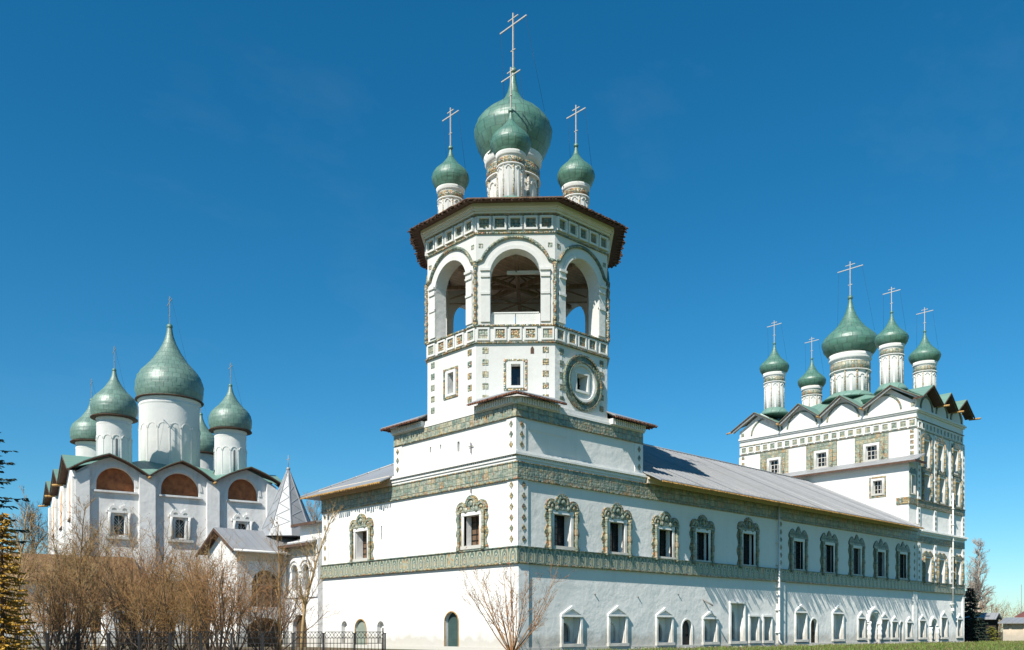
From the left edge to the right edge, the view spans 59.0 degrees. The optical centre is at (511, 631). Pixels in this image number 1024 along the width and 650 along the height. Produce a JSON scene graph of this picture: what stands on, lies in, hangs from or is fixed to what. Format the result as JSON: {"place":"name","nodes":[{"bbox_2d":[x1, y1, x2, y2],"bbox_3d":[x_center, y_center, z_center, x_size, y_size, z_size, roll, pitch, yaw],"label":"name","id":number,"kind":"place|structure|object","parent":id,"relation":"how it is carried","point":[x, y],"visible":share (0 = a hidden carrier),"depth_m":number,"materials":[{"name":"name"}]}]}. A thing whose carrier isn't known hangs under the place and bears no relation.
{"place":"outdoors","nodes":[
{"label":"outdoors","id":0,"kind":"place"},
{"bbox_2d":[38,296,281,579],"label":"cathedral","id":1,"kind":"structure","parent":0,"point":[192,469],"depth_m":71.46,"materials":[{"name":"paint"}]},
{"bbox_2d":[105,504,133,539],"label":"window","id":2,"kind":"structure","parent":1,"relation":"in","point":[113,509],"depth_m":67.66,"materials":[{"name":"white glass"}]},
{"bbox_2d":[167,508,193,542],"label":"window","id":3,"kind":"structure","parent":1,"relation":"in","point":[177,526],"depth_m":69.93,"materials":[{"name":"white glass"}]},
{"bbox_2d":[231,513,253,529],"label":"window","id":4,"kind":"structure","parent":1,"relation":"in","point":[247,518],"depth_m":72.26,"materials":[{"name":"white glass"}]},
{"bbox_2d":[7,647,381,649],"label":"soil","id":5,"kind":"structure","parent":0,"point":[226,648],"depth_m":52.80,"materials":[{"name":"brown soil"}]},
{"bbox_2d":[0,512,40,649],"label":"golden conifer","id":6,"kind":"object","parent":5,"relation":"on","point":[10,623],"visible":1,"depth_m":33.48,"materials":[{"name":"yellow plant"}]},
{"bbox_2d":[0,485,52,647],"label":"bare tree","id":7,"kind":"object","parent":5,"relation":"on","point":[25,536],"visible":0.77,"depth_m":39.96,"materials":[{"name":"brown plant"}]},
{"bbox_2d":[3,515,93,647],"bbox_3d":[-23.290,-2.436,42.591,6.971,6.998,5.446,0,0,-43],"label":"bare shrub","id":8,"kind":"object","parent":5,"relation":"on","point":[38,578],"visible":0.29,"depth_m":43.30,"materials":[{"name":"brown plant"}]},
{"bbox_2d":[0,521,100,649],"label":"bare shrub","id":9,"kind":"object","parent":5,"relation":"on","point":[43,595],"visible":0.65,"depth_m":39.86,"materials":[{"name":"brown plant"}]},
{"bbox_2d":[7,560,120,649],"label":"bare shrub","id":10,"kind":"object","parent":5,"relation":"on","point":[61,630],"visible":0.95,"depth_m":37.87,"materials":[{"name":"brown plant"}]},
{"bbox_2d":[4,501,136,649],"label":"bare shrub","id":11,"kind":"object","parent":5,"relation":"on","point":[97,559],"visible":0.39,"depth_m":44.41,"materials":[{"name":"brown plant"}]},
{"bbox_2d":[9,519,134,649],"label":"bare shrub","id":12,"kind":"object","parent":5,"relation":"on","point":[86,646],"visible":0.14,"depth_m":49.74,"materials":[{"name":"brown plant"}]},
{"bbox_2d":[55,493,100,649],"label":"bare tree","id":13,"kind":"object","parent":5,"relation":"on","point":[87,546],"visible":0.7,"depth_m":42.83,"materials":[{"name":"brown plant"}]},
{"bbox_2d":[13,535,158,649],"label":"bare shrub","id":14,"kind":"object","parent":5,"relation":"on","point":[54,640],"visible":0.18,"depth_m":48.73,"materials":[{"name":"brown plant"}]},
{"bbox_2d":[26,505,155,649],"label":"bare shrub","id":15,"kind":"object","parent":5,"relation":"on","point":[92,589],"visible":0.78,"depth_m":40.91,"materials":[{"name":"brown plant"}]},
{"bbox_2d":[55,529,203,649],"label":"bare shrub","id":16,"kind":"object","parent":5,"relation":"on","point":[135,640],"visible":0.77,"depth_m":39.70,"materials":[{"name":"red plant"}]},
{"bbox_2d":[42,513,218,649],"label":"bare shrub","id":17,"kind":"object","parent":5,"relation":"on","point":[117,645],"visible":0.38,"depth_m":45.56,"materials":[{"name":"brown plant"}]},
{"bbox_2d":[89,509,207,649],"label":"bare shrub","id":18,"kind":"object","parent":5,"relation":"on","point":[168,598],"visible":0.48,"depth_m":43.48,"materials":[{"name":"brown plant"}]},
{"bbox_2d":[105,544,191,649],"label":"bare shrub","id":19,"kind":"object","parent":5,"relation":"on","point":[151,645],"visible":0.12,"depth_m":49.72,"materials":[{"name":"brown plant"}]},
{"bbox_2d":[84,552,244,649],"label":"bare shrub","id":20,"kind":"object","parent":5,"relation":"on","point":[145,623],"visible":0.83,"depth_m":38.34,"materials":[{"name":"brown plant"}]},
{"bbox_2d":[82,537,270,649],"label":"bare shrub","id":21,"kind":"object","parent":5,"relation":"on","point":[173,619],"visible":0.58,"depth_m":39.40,"materials":[{"name":"brown plant"}]},
{"bbox_2d":[138,527,250,648],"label":"bare shrub","id":22,"kind":"object","parent":5,"relation":"on","point":[201,569],"visible":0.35,"depth_m":45.15,"materials":[{"name":"brown plant"}]},
{"bbox_2d":[6,628,385,649],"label":"iron fence","id":23,"kind":"object","parent":5,"relation":"on","point":[200,636],"visible":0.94,"depth_m":35.98,"materials":[{"name":"black metal"}]},
{"bbox_2d":[149,533,246,649],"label":"bare shrub","id":24,"kind":"object","parent":5,"relation":"on","point":[210,646],"visible":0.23,"depth_m":48.63,"materials":[{"name":"brown plant"}]},
{"bbox_2d":[162,536,277,649],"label":"bare shrub","id":25,"kind":"object","parent":5,"relation":"on","point":[230,619],"visible":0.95,"depth_m":38.15,"materials":[{"name":"brown plant"}]},
{"bbox_2d":[166,541,276,649],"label":"bare shrub","id":26,"kind":"object","parent":5,"relation":"on","point":[236,646],"visible":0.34,"depth_m":42.87,"materials":[{"name":"brown plant"}]},
{"bbox_2d":[176,550,319,649],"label":"bare shrub","id":27,"kind":"object","parent":5,"relation":"on","point":[260,620],"visible":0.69,"depth_m":40.97,"materials":[{"name":"brown plant"}]},
{"bbox_2d":[257,517,297,649],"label":"slender tree","id":28,"kind":"object","parent":5,"relation":"on","point":[279,575],"visible":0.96,"depth_m":41.92,"materials":[{"name":"brown plant"}]},
{"bbox_2d":[229,564,344,649],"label":"bare shrub","id":29,"kind":"object","parent":5,"relation":"on","point":[276,647],"visible":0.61,"depth_m":43.74,"materials":[{"name":"brown plant"}]},
{"bbox_2d":[282,502,343,649],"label":"slender tree","id":30,"kind":"object","parent":5,"relation":"on","point":[304,602],"visible":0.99,"depth_m":40.92,"materials":[{"name":"brown plant"}]},
{"bbox_2d":[261,455,322,646],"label":"passage building","id":31,"kind":"structure","parent":0,"point":[288,510],"depth_m":59.62,"materials":[{"name":"paint"}]},
{"bbox_2d":[297,615,306,646],"bbox_3d":[-13.574,-0.100,59.147,0.060,2.200,2.000,0,0,-43],"label":"door","id":32,"kind":"structure","parent":31,"relation":"in","point":[298,623],"depth_m":59.42,"materials":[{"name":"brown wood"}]},
{"bbox_2d":[0,0,1023,631],"label":"sky","id":33,"kind":"structure","parent":0,"point":[264,168],"materials":[{"name":"blue"}]},
{"bbox_2d":[21,632,1023,649],"bbox_3d":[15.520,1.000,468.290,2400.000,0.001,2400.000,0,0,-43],"label":"ground","id":34,"kind":"structure","parent":0,"point":[1008,648],"depth_m":53.01,"materials":[{"name":"green plant"}]},
{"bbox_2d":[0,432,30,544],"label":"spruce tree","id":35,"kind":"object","parent":34,"relation":"on","point":[7,498],"visible":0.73,"depth_m":35.42,"materials":[{"name":"green plant"}]},
{"bbox_2d":[11,499,47,553],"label":"background tree","id":36,"kind":"object","parent":34,"relation":"on","point":[35,534],"visible":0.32,"depth_m":91.73,"materials":[{"name":"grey plant"}]},
{"bbox_2d":[0,552,206,645],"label":"gallery building","id":37,"kind":"structure","parent":34,"relation":"on","point":[100,625],"depth_m":62.57,"materials":[{"name":"paint"}]},
{"bbox_2d":[118,613,136,645],"bbox_3d":[-26.284,-0.150,61.984,1.200,2.300,0.050,0,0,-32],"label":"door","id":38,"kind":"structure","parent":37,"relation":"in","point":[124,613],"depth_m":61.88,"materials":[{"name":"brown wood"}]},
{"bbox_2d":[158,615,173,645],"bbox_3d":[-24.237,-0.150,63.238,1.200,2.300,0.050,0,0,-32],"label":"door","id":39,"kind":"structure","parent":37,"relation":"in","point":[165,639],"depth_m":63.27,"materials":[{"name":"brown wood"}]},
{"bbox_2d":[146,550,242,649],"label":"bare shrub","id":40,"kind":"object","parent":34,"relation":"on","point":[188,628],"visible":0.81,"depth_m":38.49,"materials":[{"name":"brown plant"}]},
{"bbox_2d":[196,527,295,646],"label":"porch building","id":41,"kind":"structure","parent":34,"relation":"on","point":[257,545],"depth_m":59.03,"materials":[{"name":"paint"}]},
{"bbox_2d":[247,571,278,646],"bbox_3d":[-16.292,-1.550,59.309,2.800,5.100,0.260,0,0,-43],"label":"window","id":42,"kind":"structure","parent":41,"relation":"in","point":[258,585],"depth_m":59.38,"materials":[{"name":"brown wood"}]},
{"bbox_2d":[304,491,321,520],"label":"background tree","id":43,"kind":"object","parent":34,"relation":"on","point":[314,512],"visible":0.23,"depth_m":97.94,"materials":[{"name":"grey plant"}]},
{"bbox_2d":[457,545,572,649],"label":"young tree","id":44,"kind":"object","parent":34,"relation":"on","point":[513,642],"visible":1,"depth_m":40.33,"materials":[{"name":"brown plant"}]},
{"bbox_2d":[300,443,923,649],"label":"refectory building","id":45,"kind":"structure","parent":34,"relation":"on","point":[678,549],"depth_m":52.78,"materials":[{"name":"paint"}]},
{"bbox_2d":[354,619,366,644],"bbox_3d":[-9.020,0.110,54.390,0.215,1.740,1.270,0,0,-43],"label":"door","id":46,"kind":"structure","parent":45,"relation":"in","point":[361,627],"depth_m":54.49,"materials":[{"name":"white paint"}]},
{"bbox_2d":[349,514,373,563],"bbox_3d":[-8.881,-5.575,54.342,0.796,2.950,2.549,0,0,-43],"label":"window","id":47,"kind":"structure","parent":45,"relation":"in","point":[362,523],"depth_m":54.28,"materials":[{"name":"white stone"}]},
{"bbox_2d":[444,611,458,646],"bbox_3d":[-3.112,-0.050,48.113,0.315,2.060,1.230,0,0,-43],"label":"door","id":48,"kind":"structure","parent":45,"relation":"in","point":[453,622],"depth_m":48.26,"materials":[{"name":"green metal"}]},
{"bbox_2d":[456,495,488,551],"bbox_3d":[-1.943,-5.605,46.886,0.796,2.870,2.549,0,0,-43],"label":"window","id":49,"kind":"structure","parent":45,"relation":"in","point":[479,529],"depth_m":46.93,"materials":[{"name":"white paint"}]},
{"bbox_2d":[380,13,657,484],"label":"bell tower","id":50,"kind":"structure","parent":45,"relation":"on","point":[503,386],"depth_m":47.62,"materials":[{"name":"paint"}]},
{"bbox_2d":[443,365,457,399],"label":"window","id":51,"kind":"structure","parent":50,"relation":"in","point":[454,369],"depth_m":48.02,"materials":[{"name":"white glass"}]},
{"bbox_2d":[504,359,526,389],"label":"window","id":52,"kind":"structure","parent":50,"relation":"in","point":[515,374],"depth_m":46.46,"materials":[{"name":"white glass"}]},
{"bbox_2d":[563,354,602,410],"bbox_3d":[3.547,-13.100,47.971,2.920,2.920,0.750,0,0,-43],"label":"window","id":53,"kind":"structure","parent":50,"relation":"in","point":[577,360],"depth_m":47.76,"materials":[{"name":"green glass"}]},
{"bbox_2d":[544,494,579,552],"bbox_3d":[2.471,-5.565,46.515,2.549,2.930,0.756,0,0,-43],"label":"window","id":54,"kind":"structure","parent":45,"relation":"in","point":[554,529],"depth_m":46.69,"materials":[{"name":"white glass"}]},
{"bbox_2d":[560,606,583,646],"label":"window","id":55,"kind":"structure","parent":45,"relation":"in","point":[566,617],"depth_m":47.27,"materials":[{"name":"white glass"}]},
{"bbox_2d":[601,503,632,557],"bbox_3d":[5.618,-5.515,49.444,2.549,2.930,0.756,0,0,-43],"label":"window","id":56,"kind":"structure","parent":45,"relation":"in","point":[609,538],"depth_m":49.55,"materials":[{"name":"white glass"}]},
{"bbox_2d":[607,605,628,645],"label":"window","id":57,"kind":"structure","parent":45,"relation":"in","point":[612,622],"depth_m":49.76,"materials":[{"name":"white paint"}]},
{"bbox_2d":[655,607,674,644],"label":"window","id":58,"kind":"structure","parent":45,"relation":"in","point":[660,616],"depth_m":52.58,"materials":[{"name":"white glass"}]},
{"bbox_2d":[651,511,679,561],"bbox_3d":[8.752,-5.480,52.360,2.549,2.880,0.756,0,0,-43],"label":"window","id":59,"kind":"structure","parent":45,"relation":"in","point":[664,521],"depth_m":52.47,"materials":[{"name":"green glass"}]},
{"bbox_2d":[681,618,692,644],"bbox_3d":[10.289,0.095,53.791,1.160,1.770,0.315,0,0,-43],"label":"door","id":60,"kind":"structure","parent":45,"relation":"in","point":[684,626],"depth_m":53.97,"materials":[{"name":"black paint"}]},
{"bbox_2d":[689,515,714,564],"bbox_3d":[11.431,-5.530,54.765,2.549,3.000,0.626,0,0,-43],"label":"window","id":61,"kind":"structure","parent":45,"relation":"in","point":[696,547],"depth_m":54.93,"materials":[{"name":"green glass"}]},
{"bbox_2d":[701,611,719,644],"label":"window","id":62,"kind":"structure","parent":45,"relation":"in","point":[709,615],"depth_m":55.55,"materials":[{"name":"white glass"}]},
{"bbox_2d":[729,601,746,643],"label":"window","id":63,"kind":"structure","parent":45,"relation":"in","point":[733,608],"depth_m":57.75,"materials":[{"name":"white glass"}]},
{"bbox_2d":[737,517,759,569],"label":"window","id":64,"kind":"structure","parent":45,"relation":"in","point":[746,527],"depth_m":58.42,"materials":[{"name":"green glass"}]},
{"bbox_2d":[748,615,760,642],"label":"window","id":65,"kind":"structure","parent":45,"relation":"in","point":[749,616],"depth_m":58.64,"materials":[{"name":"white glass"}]},
{"bbox_2d":[762,615,773,642],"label":"window","id":66,"kind":"structure","parent":45,"relation":"in","point":[771,640],"depth_m":59.90,"materials":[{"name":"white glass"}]},
{"bbox_2d":[788,526,808,573],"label":"window","id":67,"kind":"structure","parent":45,"relation":"in","point":[794,547],"depth_m":62.53,"materials":[{"name":"green glass"}]},
{"bbox_2d":[794,604,808,641],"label":"window","id":68,"kind":"structure","parent":45,"relation":"in","point":[800,609],"depth_m":62.81,"materials":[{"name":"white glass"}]},
{"bbox_2d":[810,617,817,642],"bbox_3d":[21.196,-0.005,63.941,1.100,1.970,0.315,0,0,-43],"label":"door","id":69,"kind":"structure","parent":45,"relation":"in","point":[811,622],"depth_m":64.14,"materials":[{"name":"brown wood"}]},
{"bbox_2d":[820,531,838,575],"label":"window","id":70,"kind":"structure","parent":45,"relation":"in","point":[827,561],"depth_m":65.53,"materials":[{"name":"green glass"}]},
{"bbox_2d":[831,605,844,640],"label":"window","id":71,"kind":"structure","parent":45,"relation":"in","point":[837,610],"depth_m":66.43,"materials":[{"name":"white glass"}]},
{"bbox_2d":[848,535,865,577],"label":"window","id":72,"kind":"structure","parent":45,"relation":"in","point":[854,543],"depth_m":68.38,"materials":[{"name":"green glass"}]},
{"bbox_2d":[857,611,866,639],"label":"window","id":73,"kind":"structure","parent":45,"relation":"in","point":[861,615],"depth_m":68.55,"materials":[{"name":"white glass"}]},
{"bbox_2d":[866,607,881,643],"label":"door","id":74,"kind":"structure","parent":45,"relation":"in","point":[875,611],"depth_m":70.05,"materials":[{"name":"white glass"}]},
{"bbox_2d":[873,539,888,579],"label":"window","id":75,"kind":"structure","parent":45,"relation":"in","point":[879,547],"depth_m":71.08,"materials":[{"name":"green glass"}]},
{"bbox_2d":[882,612,889,639],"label":"window","id":76,"kind":"structure","parent":45,"relation":"in","point":[884,616],"depth_m":71.47,"materials":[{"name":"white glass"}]},
{"bbox_2d":[891,616,898,638],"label":"window","id":77,"kind":"structure","parent":45,"relation":"in","point":[894,619],"depth_m":72.36,"materials":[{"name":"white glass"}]},
{"bbox_2d":[895,542,910,581],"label":"window","id":78,"kind":"structure","parent":45,"relation":"in","point":[902,549],"depth_m":73.75,"materials":[{"name":"green glass"}]},
{"bbox_2d":[905,617,913,638],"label":"window","id":79,"kind":"structure","parent":45,"relation":"in","point":[909,620],"depth_m":74.19,"materials":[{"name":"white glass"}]},
{"bbox_2d":[631,641,972,648],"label":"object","id":80,"kind":"object","parent":34,"relation":"on","point":[800,644],"visible":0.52,"depth_m":61.04,"materials":[{"name":"brown plant"}]},
{"bbox_2d":[964,557,982,612],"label":"birch tree","id":81,"kind":"object","parent":34,"relation":"on","point":[969,575],"visible":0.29,"depth_m":105.83,"materials":[{"name":"white plant"}]},
{"bbox_2d":[964,587,991,641],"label":"spruce tree","id":82,"kind":"object","parent":34,"relation":"on","point":[975,635],"visible":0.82,"depth_m":87.67,"materials":[{"name":"green plant"}]},
{"bbox_2d":[964,537,994,611],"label":"birch tree","id":83,"kind":"object","parent":34,"relation":"on","point":[977,585],"visible":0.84,"depth_m":103.64,"materials":[{"name":"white plant"}]},
{"bbox_2d":[973,593,1011,632],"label":"bare shrub","id":84,"kind":"object","parent":34,"relation":"on","point":[995,610],"visible":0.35,"depth_m":100.06,"materials":[{"name":"brown plant"}]},
{"bbox_2d":[986,626,1001,640],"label":"thuja bush","id":85,"kind":"object","parent":34,"relation":"on","point":[992,631],"visible":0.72,"depth_m":89.89,"materials":[{"name":"green plant"}]},
{"bbox_2d":[983,600,1018,638],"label":"bare shrub","id":86,"kind":"object","parent":34,"relation":"on","point":[1000,633],"visible":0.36,"depth_m":107.87,"materials":[{"name":"brown plant"}]},
{"bbox_2d":[998,617,1023,640],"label":"outbuilding","id":87,"kind":"structure","parent":34,"relation":"on","point":[1013,628],"depth_m":92.64,"materials":[{"name":"beige paint"}]},
{"bbox_2d":[1007,601,1023,616],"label":"bare shrub","id":88,"kind":"object","parent":34,"relation":"on","point":[1016,610],"visible":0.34,"depth_m":112.59,"materials":[{"name":"brown plant"}]},
{"bbox_2d":[1015,584,1023,616],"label":"house","id":89,"kind":"structure","parent":34,"relation":"on","point":[1021,614],"depth_m":96.39,"materials":[{"name":"paint"}]},
{"bbox_2d":[726,261,980,642],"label":"church","id":90,"kind":"structure","parent":0,"point":[893,445],"depth_m":79.70,"materials":[{"name":"paint"}]},
{"bbox_2d":[767,457,780,473],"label":"window","id":91,"kind":"structure","parent":90,"relation":"in","point":[775,465],"depth_m":85.31,"materials":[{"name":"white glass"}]},
{"bbox_2d":[814,449,828,468],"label":"window","id":92,"kind":"structure","parent":90,"relation":"in","point":[823,458],"depth_m":81.76,"materials":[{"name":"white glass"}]},
{"bbox_2d":[863,442,878,461],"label":"window","id":93,"kind":"structure","parent":90,"relation":"in","point":[873,451],"depth_m":78.41,"materials":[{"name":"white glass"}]},
{"bbox_2d":[869,476,885,497],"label":"window","id":94,"kind":"structure","parent":90,"relation":"in","point":[880,486],"depth_m":76.41,"materials":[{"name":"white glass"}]},
{"bbox_2d":[909,468,916,494],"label":"window","id":95,"kind":"structure","parent":90,"relation":"in","point":[912,471],"depth_m":74.73,"materials":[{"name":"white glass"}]},
{"bbox_2d":[918,614,926,638],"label":"window","id":96,"kind":"structure","parent":90,"relation":"in","point":[922,618],"depth_m":75.93,"materials":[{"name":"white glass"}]},
{"bbox_2d":[921,433,932,471],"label":"window","id":97,"kind":"structure","parent":90,"relation":"in","point":[924,437],"depth_m":76.66,"materials":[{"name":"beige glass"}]},
{"bbox_2d":[921,468,932,504],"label":"window","id":98,"kind":"structure","parent":90,"relation":"in","point":[923,472],"depth_m":76.52,"materials":[{"name":"beige glass"}]},
{"bbox_2d":[922,551,933,585],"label":"window","id":99,"kind":"structure","parent":90,"relation":"in","point":[925,554],"depth_m":76.71,"materials":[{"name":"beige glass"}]},
{"bbox_2d":[929,617,939,641],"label":"door","id":100,"kind":"structure","parent":90,"relation":"in","point":[934,619],"depth_m":77.75,"materials":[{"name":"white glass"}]},
{"bbox_2d":[936,438,946,475],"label":"window","id":101,"kind":"structure","parent":90,"relation":"in","point":[940,442],"depth_m":78.90,"materials":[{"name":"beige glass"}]},
{"bbox_2d":[937,471,947,506],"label":"window","id":102,"kind":"structure","parent":90,"relation":"in","point":[939,476],"depth_m":78.82,"materials":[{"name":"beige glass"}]},
{"bbox_2d":[937,553,947,586],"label":"window","id":103,"kind":"structure","parent":90,"relation":"in","point":[940,556],"depth_m":78.82,"materials":[{"name":"beige glass"}]},
{"bbox_2d":[940,611,948,638],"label":"window","id":104,"kind":"structure","parent":90,"relation":"in","point":[943,615],"depth_m":78.97,"materials":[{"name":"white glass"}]},
{"bbox_2d":[951,443,960,477],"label":"window","id":105,"kind":"structure","parent":90,"relation":"in","point":[956,448],"depth_m":81.08,"materials":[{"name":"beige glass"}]},
{"bbox_2d":[953,476,962,508],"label":"window","id":106,"kind":"structure","parent":90,"relation":"in","point":[955,479],"depth_m":81.30,"materials":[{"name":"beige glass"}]},
{"bbox_2d":[954,555,963,587],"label":"window","id":107,"kind":"structure","parent":90,"relation":"in","point":[957,558],"depth_m":81.33,"materials":[{"name":"beige glass"}]},
{"bbox_2d":[956,613,962,637],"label":"window","id":108,"kind":"structure","parent":90,"relation":"in","point":[959,617],"depth_m":81.28,"materials":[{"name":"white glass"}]},
{"bbox_2d":[964,613,1001,640],"bbox_3d":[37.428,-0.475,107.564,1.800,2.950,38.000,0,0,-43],"label":"shed","id":109,"kind":"structure","parent":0,"point":[991,619],"depth_m":94.03,"materials":[{"name":"grey metal"}]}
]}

